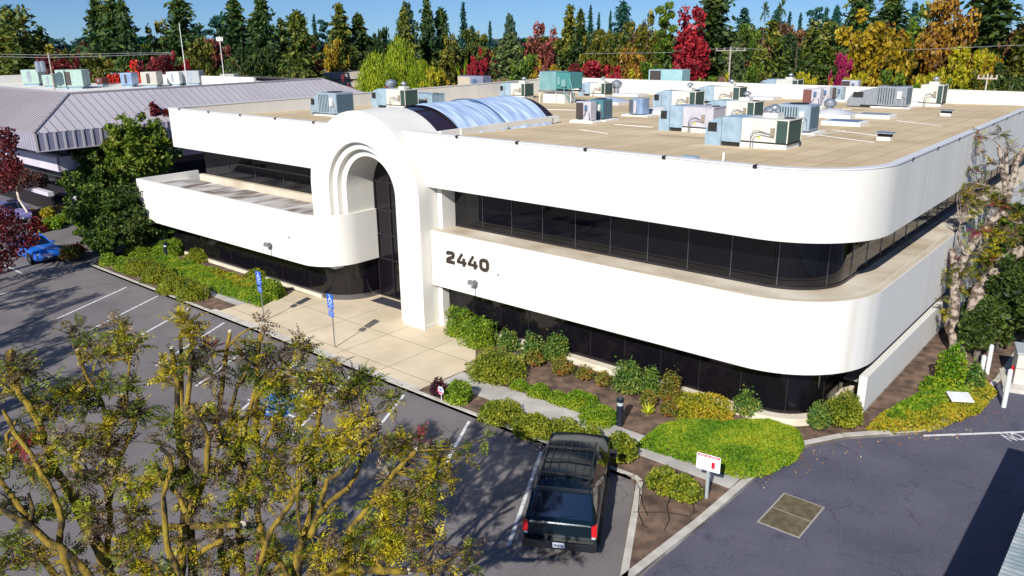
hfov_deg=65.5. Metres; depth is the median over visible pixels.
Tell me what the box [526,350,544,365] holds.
shrub
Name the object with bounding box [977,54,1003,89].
broadleaf tree
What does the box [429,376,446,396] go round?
shrub
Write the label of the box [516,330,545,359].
shrub
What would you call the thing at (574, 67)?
broadleaf tree
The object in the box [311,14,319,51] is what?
conifer tree
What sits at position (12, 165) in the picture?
maroon tree
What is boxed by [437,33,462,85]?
broadleaf tree
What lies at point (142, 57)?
broadleaf tree
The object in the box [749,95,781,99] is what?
flat skylight
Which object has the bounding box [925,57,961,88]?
broadleaf tree
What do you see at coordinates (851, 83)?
heat pump
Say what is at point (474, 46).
broadleaf tree
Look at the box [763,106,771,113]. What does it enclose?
turbine vent
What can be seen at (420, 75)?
willow tree
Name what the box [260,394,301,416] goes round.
disabled bay marking
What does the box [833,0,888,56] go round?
conifer tree
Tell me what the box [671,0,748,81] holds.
conifer tree
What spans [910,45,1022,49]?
power line
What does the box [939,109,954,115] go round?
box vent
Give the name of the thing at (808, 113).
condenser unit
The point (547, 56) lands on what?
broadleaf tree
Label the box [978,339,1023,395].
kerb
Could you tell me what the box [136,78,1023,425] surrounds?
office building
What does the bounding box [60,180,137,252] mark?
broadleaf tree
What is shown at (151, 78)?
rooftop unit
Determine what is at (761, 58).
broadleaf tree
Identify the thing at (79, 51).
broadleaf tree
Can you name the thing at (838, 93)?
heat pump
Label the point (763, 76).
broadleaf tree
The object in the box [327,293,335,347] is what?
disabled parking sign
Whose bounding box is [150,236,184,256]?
shrub
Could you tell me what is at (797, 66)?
broadleaf tree
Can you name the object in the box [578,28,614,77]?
broadleaf tree
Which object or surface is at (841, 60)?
broadleaf tree
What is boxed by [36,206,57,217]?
shrub
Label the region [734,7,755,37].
conifer tree
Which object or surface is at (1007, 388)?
safety post
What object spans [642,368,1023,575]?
driveway
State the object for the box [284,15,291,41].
pine tree
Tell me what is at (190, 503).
pistache tree
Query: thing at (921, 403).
ground cover
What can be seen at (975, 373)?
shrub
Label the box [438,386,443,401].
yard sign
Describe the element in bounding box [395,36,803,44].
ground
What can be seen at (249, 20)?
conifer tree
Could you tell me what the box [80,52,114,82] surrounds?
broadleaf tree
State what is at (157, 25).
broadleaf tree
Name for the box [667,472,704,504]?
shrub
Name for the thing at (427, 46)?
conifer tree
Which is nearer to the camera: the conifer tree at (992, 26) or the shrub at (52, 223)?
the shrub at (52, 223)
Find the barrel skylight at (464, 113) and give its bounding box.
[403,96,551,134]
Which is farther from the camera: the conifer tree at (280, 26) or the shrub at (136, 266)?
the conifer tree at (280, 26)
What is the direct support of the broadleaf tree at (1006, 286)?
on the planting bed at (650, 535)
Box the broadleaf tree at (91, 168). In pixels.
[55,145,124,196]
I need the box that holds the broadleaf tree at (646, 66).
[631,61,664,79]
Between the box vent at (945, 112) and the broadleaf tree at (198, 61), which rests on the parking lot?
the broadleaf tree at (198, 61)
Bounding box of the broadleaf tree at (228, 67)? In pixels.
[213,50,250,75]
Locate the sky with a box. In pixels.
[0,0,1023,44]
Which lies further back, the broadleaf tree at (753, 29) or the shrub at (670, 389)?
the broadleaf tree at (753, 29)
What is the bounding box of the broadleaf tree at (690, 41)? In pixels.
[668,4,710,81]
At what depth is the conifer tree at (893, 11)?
95.80 m
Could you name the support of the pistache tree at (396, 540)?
on the parking lot
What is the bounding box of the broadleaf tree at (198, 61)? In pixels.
[181,39,220,75]
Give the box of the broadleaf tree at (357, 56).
[347,50,368,75]
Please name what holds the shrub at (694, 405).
on the planting bed at (650, 535)
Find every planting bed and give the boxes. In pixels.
[27,206,51,222]
[90,205,1022,575]
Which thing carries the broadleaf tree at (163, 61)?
on the parking lot
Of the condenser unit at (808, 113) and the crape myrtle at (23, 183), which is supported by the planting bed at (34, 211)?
the crape myrtle at (23, 183)
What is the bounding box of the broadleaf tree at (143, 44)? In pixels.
[142,37,161,48]
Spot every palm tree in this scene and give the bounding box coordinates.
[759,1,769,46]
[777,0,786,46]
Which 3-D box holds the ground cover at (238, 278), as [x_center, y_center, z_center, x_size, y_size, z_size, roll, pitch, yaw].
[-15.561,-0.394,44.520,8.052,0.665,1.652,14,23,38]
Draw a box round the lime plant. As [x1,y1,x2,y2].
[641,403,655,414]
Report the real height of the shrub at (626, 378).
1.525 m
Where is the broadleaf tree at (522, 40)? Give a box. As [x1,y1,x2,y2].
[519,37,526,48]
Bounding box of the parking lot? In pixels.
[0,198,676,575]
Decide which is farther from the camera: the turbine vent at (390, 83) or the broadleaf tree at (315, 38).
the broadleaf tree at (315, 38)
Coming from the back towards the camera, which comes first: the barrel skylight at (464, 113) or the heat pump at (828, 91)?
the heat pump at (828, 91)
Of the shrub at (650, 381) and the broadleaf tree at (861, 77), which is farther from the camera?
the broadleaf tree at (861, 77)
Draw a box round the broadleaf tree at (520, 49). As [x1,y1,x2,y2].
[517,37,529,64]
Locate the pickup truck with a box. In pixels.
[522,431,616,552]
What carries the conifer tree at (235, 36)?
on the parking lot
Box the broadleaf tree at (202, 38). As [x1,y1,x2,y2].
[187,33,206,42]
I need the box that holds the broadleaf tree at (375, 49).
[360,36,387,90]
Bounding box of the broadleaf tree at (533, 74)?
[525,59,541,79]
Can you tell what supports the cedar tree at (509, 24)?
on the parking lot
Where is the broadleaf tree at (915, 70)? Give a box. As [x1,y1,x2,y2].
[905,40,922,82]
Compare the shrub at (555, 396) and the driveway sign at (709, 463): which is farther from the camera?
the shrub at (555, 396)
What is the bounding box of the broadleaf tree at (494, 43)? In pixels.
[482,40,500,49]
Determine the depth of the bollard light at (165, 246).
50.18 m
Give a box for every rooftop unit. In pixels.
[20,69,45,85]
[41,74,56,87]
[54,69,90,88]
[95,77,108,85]
[120,72,138,86]
[140,71,163,86]
[166,71,183,85]
[181,70,203,84]
[220,74,238,76]
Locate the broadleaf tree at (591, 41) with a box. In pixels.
[586,31,598,49]
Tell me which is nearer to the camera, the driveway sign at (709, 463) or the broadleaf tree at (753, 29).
the driveway sign at (709, 463)
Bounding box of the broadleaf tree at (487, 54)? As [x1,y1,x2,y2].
[461,50,500,79]
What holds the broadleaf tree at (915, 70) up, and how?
on the parking lot
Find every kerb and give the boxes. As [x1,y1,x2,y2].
[91,264,209,310]
[208,309,422,394]
[415,390,633,479]
[620,475,642,575]
[625,404,968,575]
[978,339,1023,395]
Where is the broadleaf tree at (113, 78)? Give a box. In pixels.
[105,59,140,83]
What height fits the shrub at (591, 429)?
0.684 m
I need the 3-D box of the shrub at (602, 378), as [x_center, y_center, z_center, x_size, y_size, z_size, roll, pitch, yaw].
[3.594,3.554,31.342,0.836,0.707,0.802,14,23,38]
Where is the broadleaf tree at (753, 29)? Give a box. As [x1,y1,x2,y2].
[740,25,763,44]
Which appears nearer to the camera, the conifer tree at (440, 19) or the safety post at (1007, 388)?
the safety post at (1007, 388)
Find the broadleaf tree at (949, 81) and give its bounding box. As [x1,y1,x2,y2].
[947,77,965,89]
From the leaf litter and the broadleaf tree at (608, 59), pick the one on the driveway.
the leaf litter
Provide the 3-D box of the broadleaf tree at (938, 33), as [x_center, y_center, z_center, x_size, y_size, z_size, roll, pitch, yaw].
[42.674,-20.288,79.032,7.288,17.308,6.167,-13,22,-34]
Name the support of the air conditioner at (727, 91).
on the office building at (792, 284)
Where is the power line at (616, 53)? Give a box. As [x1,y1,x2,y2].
[588,52,671,53]
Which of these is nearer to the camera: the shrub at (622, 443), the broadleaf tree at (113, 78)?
the shrub at (622, 443)
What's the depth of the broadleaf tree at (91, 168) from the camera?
58.38 m
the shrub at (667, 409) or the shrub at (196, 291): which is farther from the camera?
the shrub at (196, 291)
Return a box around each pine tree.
[191,27,206,39]
[201,15,228,41]
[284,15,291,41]
[317,19,329,47]
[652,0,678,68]
[804,6,824,39]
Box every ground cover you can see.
[148,254,277,306]
[205,268,263,301]
[635,418,804,479]
[865,381,997,434]
[877,381,969,421]
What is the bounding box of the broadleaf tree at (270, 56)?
[253,46,290,77]
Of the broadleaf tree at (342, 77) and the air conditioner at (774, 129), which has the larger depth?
the broadleaf tree at (342, 77)
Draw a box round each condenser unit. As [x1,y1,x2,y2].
[310,91,353,116]
[590,98,618,121]
[621,97,656,116]
[777,102,825,134]
[846,85,916,108]
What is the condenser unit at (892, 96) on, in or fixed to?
on the office building at (792, 284)
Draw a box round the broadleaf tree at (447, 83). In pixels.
[436,74,456,85]
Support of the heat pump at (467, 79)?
on the office building at (792, 284)
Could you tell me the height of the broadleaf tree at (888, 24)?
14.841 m
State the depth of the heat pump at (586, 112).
44.02 m
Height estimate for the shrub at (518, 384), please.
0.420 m
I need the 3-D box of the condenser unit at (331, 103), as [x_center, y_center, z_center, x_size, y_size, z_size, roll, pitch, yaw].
[-11.562,-11.885,51.445,3.150,1.583,1.800,14,23,38]
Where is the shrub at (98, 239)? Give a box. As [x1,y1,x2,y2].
[78,223,128,253]
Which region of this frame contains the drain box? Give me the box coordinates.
[680,155,699,158]
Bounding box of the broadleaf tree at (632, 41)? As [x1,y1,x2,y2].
[629,35,649,59]
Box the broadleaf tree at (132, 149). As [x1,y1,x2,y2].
[98,111,183,184]
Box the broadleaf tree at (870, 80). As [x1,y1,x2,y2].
[867,76,876,86]
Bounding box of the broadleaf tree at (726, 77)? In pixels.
[724,72,736,81]
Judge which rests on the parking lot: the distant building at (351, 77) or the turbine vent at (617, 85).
the distant building at (351, 77)
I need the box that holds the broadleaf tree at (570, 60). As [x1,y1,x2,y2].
[556,40,578,66]
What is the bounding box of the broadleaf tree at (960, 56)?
[947,45,994,89]
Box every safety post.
[981,355,986,369]
[985,344,993,374]
[1001,369,1012,407]
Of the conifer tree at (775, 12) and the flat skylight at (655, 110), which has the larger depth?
the conifer tree at (775, 12)
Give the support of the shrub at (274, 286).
on the planting bed at (650, 535)
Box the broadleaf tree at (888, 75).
[879,68,905,85]
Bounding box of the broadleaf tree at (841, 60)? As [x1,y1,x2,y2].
[827,52,852,85]
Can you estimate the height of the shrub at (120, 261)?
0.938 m
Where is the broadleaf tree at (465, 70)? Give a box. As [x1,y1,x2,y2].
[456,58,467,75]
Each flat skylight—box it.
[588,97,628,104]
[612,92,648,96]
[649,106,666,114]
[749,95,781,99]
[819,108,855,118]
[821,118,869,126]
[856,112,897,118]
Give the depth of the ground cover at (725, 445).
26.48 m
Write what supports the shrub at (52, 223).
on the planting bed at (34, 211)
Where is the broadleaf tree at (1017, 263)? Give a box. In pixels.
[1011,241,1023,338]
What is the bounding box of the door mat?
[371,297,400,309]
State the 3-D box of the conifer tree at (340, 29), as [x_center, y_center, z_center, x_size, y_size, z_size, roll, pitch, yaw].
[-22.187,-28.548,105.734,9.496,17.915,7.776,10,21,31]
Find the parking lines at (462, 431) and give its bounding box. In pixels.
[4,265,1023,545]
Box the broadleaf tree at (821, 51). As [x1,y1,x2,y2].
[794,18,844,85]
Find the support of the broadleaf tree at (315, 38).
on the parking lot
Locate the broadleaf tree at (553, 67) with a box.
[548,64,566,70]
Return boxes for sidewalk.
[132,258,249,304]
[444,372,744,487]
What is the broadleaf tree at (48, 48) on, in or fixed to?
on the parking lot
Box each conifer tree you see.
[0,4,31,34]
[0,17,18,74]
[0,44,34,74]
[69,41,89,54]
[71,36,87,55]
[74,0,108,70]
[80,0,142,72]
[111,0,139,72]
[135,36,153,46]
[152,0,213,70]
[213,0,253,63]
[244,0,285,75]
[245,18,256,57]
[275,9,328,77]
[276,17,291,59]
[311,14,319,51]
[325,2,358,67]
[346,12,373,64]
[394,5,419,80]
[417,0,440,74]
[432,6,462,59]
[458,2,469,49]
[458,49,468,57]
[468,24,474,44]
[485,21,494,52]
[531,36,552,46]
[556,3,576,71]
[565,7,591,68]
[587,5,594,40]
[596,12,600,28]
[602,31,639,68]
[607,10,612,33]
[609,0,632,38]
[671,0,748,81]
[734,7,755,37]
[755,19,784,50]
[767,7,785,34]
[786,11,791,26]
[797,12,802,30]
[822,6,829,34]
[826,4,842,39]
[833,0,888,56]
[870,0,919,34]
[903,1,921,31]
[961,0,1023,71]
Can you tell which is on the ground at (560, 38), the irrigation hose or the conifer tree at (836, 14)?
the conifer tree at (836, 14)
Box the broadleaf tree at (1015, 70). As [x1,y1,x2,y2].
[1001,27,1023,83]
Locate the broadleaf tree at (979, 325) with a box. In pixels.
[956,294,1005,359]
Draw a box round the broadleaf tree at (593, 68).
[581,60,621,78]
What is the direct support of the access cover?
on the driveway
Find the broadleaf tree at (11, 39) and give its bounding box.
[0,4,57,74]
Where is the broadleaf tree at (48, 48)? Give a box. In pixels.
[29,43,76,72]
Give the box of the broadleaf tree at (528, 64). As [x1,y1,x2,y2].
[502,53,537,81]
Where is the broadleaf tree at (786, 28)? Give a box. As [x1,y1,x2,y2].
[769,22,804,54]
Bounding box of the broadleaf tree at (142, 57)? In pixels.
[130,35,165,72]
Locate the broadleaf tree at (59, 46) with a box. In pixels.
[47,38,76,56]
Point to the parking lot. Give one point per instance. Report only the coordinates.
(484, 500)
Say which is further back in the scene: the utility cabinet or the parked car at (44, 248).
the parked car at (44, 248)
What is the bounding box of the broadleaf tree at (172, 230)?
[156,224,176,234]
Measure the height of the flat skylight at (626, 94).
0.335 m
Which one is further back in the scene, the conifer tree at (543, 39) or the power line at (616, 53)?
the conifer tree at (543, 39)
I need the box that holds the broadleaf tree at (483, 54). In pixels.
[477,46,506,77]
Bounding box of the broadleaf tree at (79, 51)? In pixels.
[76,39,88,68]
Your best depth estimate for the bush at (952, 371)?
30.46 m
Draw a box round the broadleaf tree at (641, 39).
[633,9,667,79]
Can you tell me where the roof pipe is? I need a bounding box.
[547,109,940,142]
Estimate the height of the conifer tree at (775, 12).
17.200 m
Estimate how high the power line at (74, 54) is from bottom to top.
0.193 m
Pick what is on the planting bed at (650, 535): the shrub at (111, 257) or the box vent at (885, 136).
the shrub at (111, 257)
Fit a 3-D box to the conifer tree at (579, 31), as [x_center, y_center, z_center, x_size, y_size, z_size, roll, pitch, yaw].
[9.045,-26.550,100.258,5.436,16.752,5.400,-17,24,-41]
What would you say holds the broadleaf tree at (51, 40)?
on the ground at (560, 38)
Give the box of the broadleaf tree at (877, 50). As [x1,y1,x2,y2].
[834,8,918,86]
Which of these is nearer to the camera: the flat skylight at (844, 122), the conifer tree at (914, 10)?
the flat skylight at (844, 122)
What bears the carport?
on the driveway
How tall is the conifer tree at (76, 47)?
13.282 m
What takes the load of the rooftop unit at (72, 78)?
on the neighbour building at (52, 127)
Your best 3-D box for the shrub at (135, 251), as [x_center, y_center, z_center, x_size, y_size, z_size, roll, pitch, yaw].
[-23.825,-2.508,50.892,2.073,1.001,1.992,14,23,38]
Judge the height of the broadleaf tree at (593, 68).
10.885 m
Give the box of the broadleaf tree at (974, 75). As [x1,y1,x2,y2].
[969,71,991,89]
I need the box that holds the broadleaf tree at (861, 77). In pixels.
[843,71,867,85]
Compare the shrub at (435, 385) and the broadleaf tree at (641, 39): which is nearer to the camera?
the shrub at (435, 385)
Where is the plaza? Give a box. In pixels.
[220,290,475,387]
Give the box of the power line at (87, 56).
[0,54,155,57]
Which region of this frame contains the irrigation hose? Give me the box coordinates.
[623,473,694,529]
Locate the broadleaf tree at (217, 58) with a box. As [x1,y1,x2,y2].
[204,38,239,69]
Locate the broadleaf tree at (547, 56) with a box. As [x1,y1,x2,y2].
[521,21,558,74]
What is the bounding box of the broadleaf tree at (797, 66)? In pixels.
[770,36,817,83]
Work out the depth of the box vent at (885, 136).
34.34 m
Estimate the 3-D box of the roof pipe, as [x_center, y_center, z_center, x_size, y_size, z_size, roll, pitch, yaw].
[11.318,-9.059,43.514,21.433,0.478,19.946,2,18,7]
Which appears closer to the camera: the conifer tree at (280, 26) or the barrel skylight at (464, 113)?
the barrel skylight at (464, 113)
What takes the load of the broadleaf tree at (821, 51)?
on the parking lot
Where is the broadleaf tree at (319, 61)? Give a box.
[311,44,323,77]
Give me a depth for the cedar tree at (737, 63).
87.00 m
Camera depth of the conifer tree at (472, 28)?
142.33 m
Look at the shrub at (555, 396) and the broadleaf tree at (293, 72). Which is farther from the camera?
the broadleaf tree at (293, 72)
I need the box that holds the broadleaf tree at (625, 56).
[618,45,646,79]
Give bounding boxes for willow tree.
[352,52,403,91]
[381,34,422,87]
[405,58,435,88]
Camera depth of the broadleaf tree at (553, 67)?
77.66 m
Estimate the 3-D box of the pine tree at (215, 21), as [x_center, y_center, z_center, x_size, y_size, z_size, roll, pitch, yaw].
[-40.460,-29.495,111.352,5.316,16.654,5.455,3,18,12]
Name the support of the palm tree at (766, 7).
on the parking lot
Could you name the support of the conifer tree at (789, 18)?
on the ground at (560, 38)
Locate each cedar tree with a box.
[392,0,420,60]
[484,31,523,81]
[502,12,520,52]
[719,41,746,82]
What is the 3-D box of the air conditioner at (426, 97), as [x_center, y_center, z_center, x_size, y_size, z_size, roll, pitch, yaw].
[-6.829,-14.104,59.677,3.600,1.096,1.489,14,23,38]
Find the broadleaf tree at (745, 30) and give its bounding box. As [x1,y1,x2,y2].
[730,22,767,55]
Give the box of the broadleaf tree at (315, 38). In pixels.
[308,34,323,60]
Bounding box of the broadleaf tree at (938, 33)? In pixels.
[912,0,989,77]
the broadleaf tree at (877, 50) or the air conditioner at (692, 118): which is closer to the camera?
the air conditioner at (692, 118)
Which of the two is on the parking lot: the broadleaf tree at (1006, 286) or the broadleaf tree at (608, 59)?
the broadleaf tree at (608, 59)
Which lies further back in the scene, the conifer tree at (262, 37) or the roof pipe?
the conifer tree at (262, 37)
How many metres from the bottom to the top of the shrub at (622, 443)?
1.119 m
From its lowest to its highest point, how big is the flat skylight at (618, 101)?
0.605 m
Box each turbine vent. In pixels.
[385,79,396,87]
[612,80,622,92]
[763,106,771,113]
[823,99,836,108]
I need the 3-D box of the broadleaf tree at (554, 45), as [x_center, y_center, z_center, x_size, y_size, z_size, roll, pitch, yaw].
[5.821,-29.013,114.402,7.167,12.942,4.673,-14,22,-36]
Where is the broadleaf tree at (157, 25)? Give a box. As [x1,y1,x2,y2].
[145,18,177,64]
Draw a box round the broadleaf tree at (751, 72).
[740,63,764,82]
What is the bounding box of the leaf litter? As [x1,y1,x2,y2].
[762,405,1005,487]
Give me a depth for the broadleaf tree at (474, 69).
91.15 m
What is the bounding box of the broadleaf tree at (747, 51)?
[722,31,751,79]
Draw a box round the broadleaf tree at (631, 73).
[628,69,638,78]
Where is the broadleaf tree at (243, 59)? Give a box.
[234,44,263,75]
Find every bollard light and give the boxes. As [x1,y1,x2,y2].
[163,242,168,255]
[616,396,623,426]
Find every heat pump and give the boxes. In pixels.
[458,75,490,84]
[570,101,601,123]
[802,88,825,107]
[816,87,832,104]
[831,86,846,101]
[841,80,860,85]
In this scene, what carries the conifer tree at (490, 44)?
on the ground at (560, 38)
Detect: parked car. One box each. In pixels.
[0,199,32,220]
[8,233,60,263]
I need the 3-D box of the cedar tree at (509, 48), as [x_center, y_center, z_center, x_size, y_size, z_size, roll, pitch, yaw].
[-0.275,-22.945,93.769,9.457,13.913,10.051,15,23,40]
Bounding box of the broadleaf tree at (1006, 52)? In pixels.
[994,19,1023,68]
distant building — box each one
[323,69,362,88]
[707,77,728,81]
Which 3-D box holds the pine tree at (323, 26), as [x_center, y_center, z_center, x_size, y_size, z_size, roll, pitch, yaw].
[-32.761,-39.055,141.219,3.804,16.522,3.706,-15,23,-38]
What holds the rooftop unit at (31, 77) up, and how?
on the neighbour building at (52, 127)
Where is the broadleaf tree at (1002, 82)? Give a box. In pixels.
[981,62,1023,91]
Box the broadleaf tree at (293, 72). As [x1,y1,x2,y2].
[285,66,312,77]
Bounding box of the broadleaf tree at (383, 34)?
[372,26,394,54]
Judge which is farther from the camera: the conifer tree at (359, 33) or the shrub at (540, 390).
the conifer tree at (359, 33)
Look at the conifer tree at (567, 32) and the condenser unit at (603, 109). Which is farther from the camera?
the conifer tree at (567, 32)
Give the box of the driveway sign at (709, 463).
[696,452,720,498]
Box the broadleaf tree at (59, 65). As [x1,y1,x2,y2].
[35,54,70,83]
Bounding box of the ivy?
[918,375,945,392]
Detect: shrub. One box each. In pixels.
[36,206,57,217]
[43,216,63,229]
[55,213,69,224]
[56,242,82,259]
[68,241,89,254]
[78,223,128,253]
[98,252,116,266]
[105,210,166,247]
[113,255,131,271]
[121,256,156,276]
[122,243,152,258]
[139,262,174,284]
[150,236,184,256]
[155,273,192,295]
[175,280,210,301]
[182,247,207,262]
[243,267,265,281]
[248,278,287,301]
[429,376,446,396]
[443,303,473,339]
[444,379,472,405]
[456,314,498,350]
[464,346,528,384]
[475,397,525,427]
[496,325,520,351]
[508,378,530,392]
[509,411,550,441]
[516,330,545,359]
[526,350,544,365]
[526,381,551,399]
[538,416,580,440]
[542,329,569,361]
[546,390,566,405]
[549,354,576,375]
[556,388,599,411]
[575,364,594,380]
[575,424,602,434]
[577,403,615,429]
[594,370,611,386]
[608,430,639,463]
[610,355,646,394]
[638,364,659,395]
[639,388,657,406]
[642,464,678,497]
[656,365,681,401]
[658,398,679,416]
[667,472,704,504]
[672,390,735,420]
[730,384,764,416]
[806,397,833,429]
[825,387,865,428]
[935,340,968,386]
[964,357,987,389]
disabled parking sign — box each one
[255,271,264,318]
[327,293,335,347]
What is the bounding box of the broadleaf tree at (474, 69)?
[467,47,487,75]
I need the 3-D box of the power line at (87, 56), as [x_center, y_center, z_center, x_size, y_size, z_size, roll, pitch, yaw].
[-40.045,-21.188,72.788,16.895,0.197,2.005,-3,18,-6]
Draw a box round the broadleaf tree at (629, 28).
[622,20,646,39]
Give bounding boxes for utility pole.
[34,52,54,89]
[715,47,745,79]
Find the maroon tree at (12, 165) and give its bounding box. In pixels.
[0,126,49,273]
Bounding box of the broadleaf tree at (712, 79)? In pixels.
[697,75,718,81]
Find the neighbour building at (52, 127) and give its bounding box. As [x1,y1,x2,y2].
[0,72,362,213]
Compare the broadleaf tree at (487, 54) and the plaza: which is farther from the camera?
the broadleaf tree at (487, 54)
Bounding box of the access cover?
[757,493,824,537]
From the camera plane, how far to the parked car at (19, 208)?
61.19 m
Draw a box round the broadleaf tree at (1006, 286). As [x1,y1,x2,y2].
[960,252,1023,349]
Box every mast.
[179,23,187,84]
[216,36,224,82]
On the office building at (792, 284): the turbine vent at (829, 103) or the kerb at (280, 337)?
the turbine vent at (829, 103)
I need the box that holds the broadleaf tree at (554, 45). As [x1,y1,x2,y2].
[535,39,559,69]
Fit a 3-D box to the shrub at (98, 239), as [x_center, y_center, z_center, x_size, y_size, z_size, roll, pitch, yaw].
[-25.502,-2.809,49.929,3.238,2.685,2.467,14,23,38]
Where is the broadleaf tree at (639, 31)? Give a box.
[627,19,649,44]
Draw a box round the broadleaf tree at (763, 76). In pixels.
[756,71,778,82]
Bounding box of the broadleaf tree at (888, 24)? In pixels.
[885,21,907,76]
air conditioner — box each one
[371,81,418,107]
[418,92,444,103]
[499,77,533,97]
[538,71,584,103]
[578,76,612,95]
[648,69,689,80]
[652,83,704,106]
[658,104,726,132]
[696,79,747,102]
[705,91,764,115]
[705,104,802,149]
[760,73,803,84]
[909,76,948,106]
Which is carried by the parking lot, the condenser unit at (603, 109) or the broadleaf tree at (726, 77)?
the broadleaf tree at (726, 77)
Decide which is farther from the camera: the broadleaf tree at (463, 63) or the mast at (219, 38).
the broadleaf tree at (463, 63)
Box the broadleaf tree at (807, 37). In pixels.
[801,28,829,52]
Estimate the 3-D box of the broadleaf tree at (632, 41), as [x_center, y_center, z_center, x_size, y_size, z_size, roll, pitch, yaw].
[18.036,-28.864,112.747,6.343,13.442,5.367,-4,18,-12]
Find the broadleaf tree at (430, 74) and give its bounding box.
[420,66,444,87]
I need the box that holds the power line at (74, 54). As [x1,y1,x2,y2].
[8,52,172,54]
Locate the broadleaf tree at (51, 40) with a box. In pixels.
[47,38,70,51]
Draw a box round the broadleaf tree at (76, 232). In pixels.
[71,220,83,239]
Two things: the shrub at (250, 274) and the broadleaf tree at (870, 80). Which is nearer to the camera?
the shrub at (250, 274)
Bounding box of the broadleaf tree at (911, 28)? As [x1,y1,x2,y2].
[905,0,932,50]
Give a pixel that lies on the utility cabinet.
(1017, 381)
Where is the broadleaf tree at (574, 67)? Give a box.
[568,62,588,77]
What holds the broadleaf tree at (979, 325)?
on the planting bed at (650, 535)
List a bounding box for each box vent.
[874,131,896,140]
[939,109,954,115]
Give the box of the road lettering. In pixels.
[1000,433,1023,440]
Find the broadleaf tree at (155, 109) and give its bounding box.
[145,101,171,174]
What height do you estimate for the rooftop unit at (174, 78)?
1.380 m
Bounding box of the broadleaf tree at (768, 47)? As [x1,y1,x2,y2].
[754,27,775,56]
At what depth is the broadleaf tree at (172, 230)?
51.47 m
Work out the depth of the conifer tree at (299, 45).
88.41 m
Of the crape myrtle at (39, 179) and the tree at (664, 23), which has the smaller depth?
the crape myrtle at (39, 179)
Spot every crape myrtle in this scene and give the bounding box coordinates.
[0,167,35,219]
[33,169,46,188]
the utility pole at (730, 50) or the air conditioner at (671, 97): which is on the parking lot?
the utility pole at (730, 50)
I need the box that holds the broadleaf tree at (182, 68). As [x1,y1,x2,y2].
[165,50,193,71]
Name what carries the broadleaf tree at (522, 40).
on the ground at (560, 38)
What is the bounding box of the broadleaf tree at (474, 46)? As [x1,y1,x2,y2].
[458,28,493,65]
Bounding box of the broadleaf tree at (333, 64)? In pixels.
[323,38,350,71]
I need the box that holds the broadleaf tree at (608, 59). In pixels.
[597,32,631,77]
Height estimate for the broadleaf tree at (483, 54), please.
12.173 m
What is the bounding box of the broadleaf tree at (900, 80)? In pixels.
[898,73,919,87]
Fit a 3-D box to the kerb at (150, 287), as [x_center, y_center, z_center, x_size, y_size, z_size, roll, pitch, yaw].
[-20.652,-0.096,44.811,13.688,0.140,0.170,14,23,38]
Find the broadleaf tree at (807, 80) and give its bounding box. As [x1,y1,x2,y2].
[795,71,816,84]
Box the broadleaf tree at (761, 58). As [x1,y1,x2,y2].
[749,31,794,78]
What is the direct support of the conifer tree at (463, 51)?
on the parking lot
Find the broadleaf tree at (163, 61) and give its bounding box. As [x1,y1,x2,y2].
[134,53,175,73]
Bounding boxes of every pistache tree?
[0,300,390,575]
[243,325,496,575]
[935,124,1023,357]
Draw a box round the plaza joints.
[232,298,474,382]
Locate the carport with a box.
[998,513,1023,575]
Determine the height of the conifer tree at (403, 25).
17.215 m
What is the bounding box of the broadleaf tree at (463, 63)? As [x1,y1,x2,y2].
[457,52,469,66]
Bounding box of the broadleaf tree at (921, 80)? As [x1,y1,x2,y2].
[914,71,941,87]
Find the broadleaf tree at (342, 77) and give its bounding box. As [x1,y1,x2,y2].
[341,74,351,87]
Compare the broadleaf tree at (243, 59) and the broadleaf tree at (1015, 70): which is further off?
the broadleaf tree at (243, 59)
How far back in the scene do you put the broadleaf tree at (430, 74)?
78.12 m
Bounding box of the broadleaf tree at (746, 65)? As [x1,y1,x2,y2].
[739,44,752,79]
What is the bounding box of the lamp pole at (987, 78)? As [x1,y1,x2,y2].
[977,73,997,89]
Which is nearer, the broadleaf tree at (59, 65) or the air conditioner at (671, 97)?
the air conditioner at (671, 97)
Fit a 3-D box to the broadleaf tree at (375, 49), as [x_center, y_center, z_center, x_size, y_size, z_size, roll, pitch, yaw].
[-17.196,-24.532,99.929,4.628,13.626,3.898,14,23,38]
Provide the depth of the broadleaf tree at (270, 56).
91.01 m
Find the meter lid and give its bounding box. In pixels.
[946,391,973,402]
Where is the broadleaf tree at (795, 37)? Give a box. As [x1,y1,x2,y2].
[779,32,807,62]
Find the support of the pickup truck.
on the parking lot
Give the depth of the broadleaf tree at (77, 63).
81.85 m
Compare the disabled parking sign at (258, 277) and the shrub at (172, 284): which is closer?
the disabled parking sign at (258, 277)
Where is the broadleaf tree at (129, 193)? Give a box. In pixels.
[107,180,169,243]
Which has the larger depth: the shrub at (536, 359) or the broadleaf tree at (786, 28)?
the broadleaf tree at (786, 28)
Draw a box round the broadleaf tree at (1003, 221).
[978,201,1023,269]
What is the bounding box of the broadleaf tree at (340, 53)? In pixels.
[322,45,348,69]
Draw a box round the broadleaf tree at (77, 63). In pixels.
[68,56,93,76]
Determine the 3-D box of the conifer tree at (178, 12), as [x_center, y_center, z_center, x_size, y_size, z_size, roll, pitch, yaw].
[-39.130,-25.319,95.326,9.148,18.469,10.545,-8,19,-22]
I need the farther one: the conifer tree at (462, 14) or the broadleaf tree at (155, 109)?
the conifer tree at (462, 14)
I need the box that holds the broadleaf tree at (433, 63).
[425,50,461,83]
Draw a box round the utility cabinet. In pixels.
[999,342,1023,394]

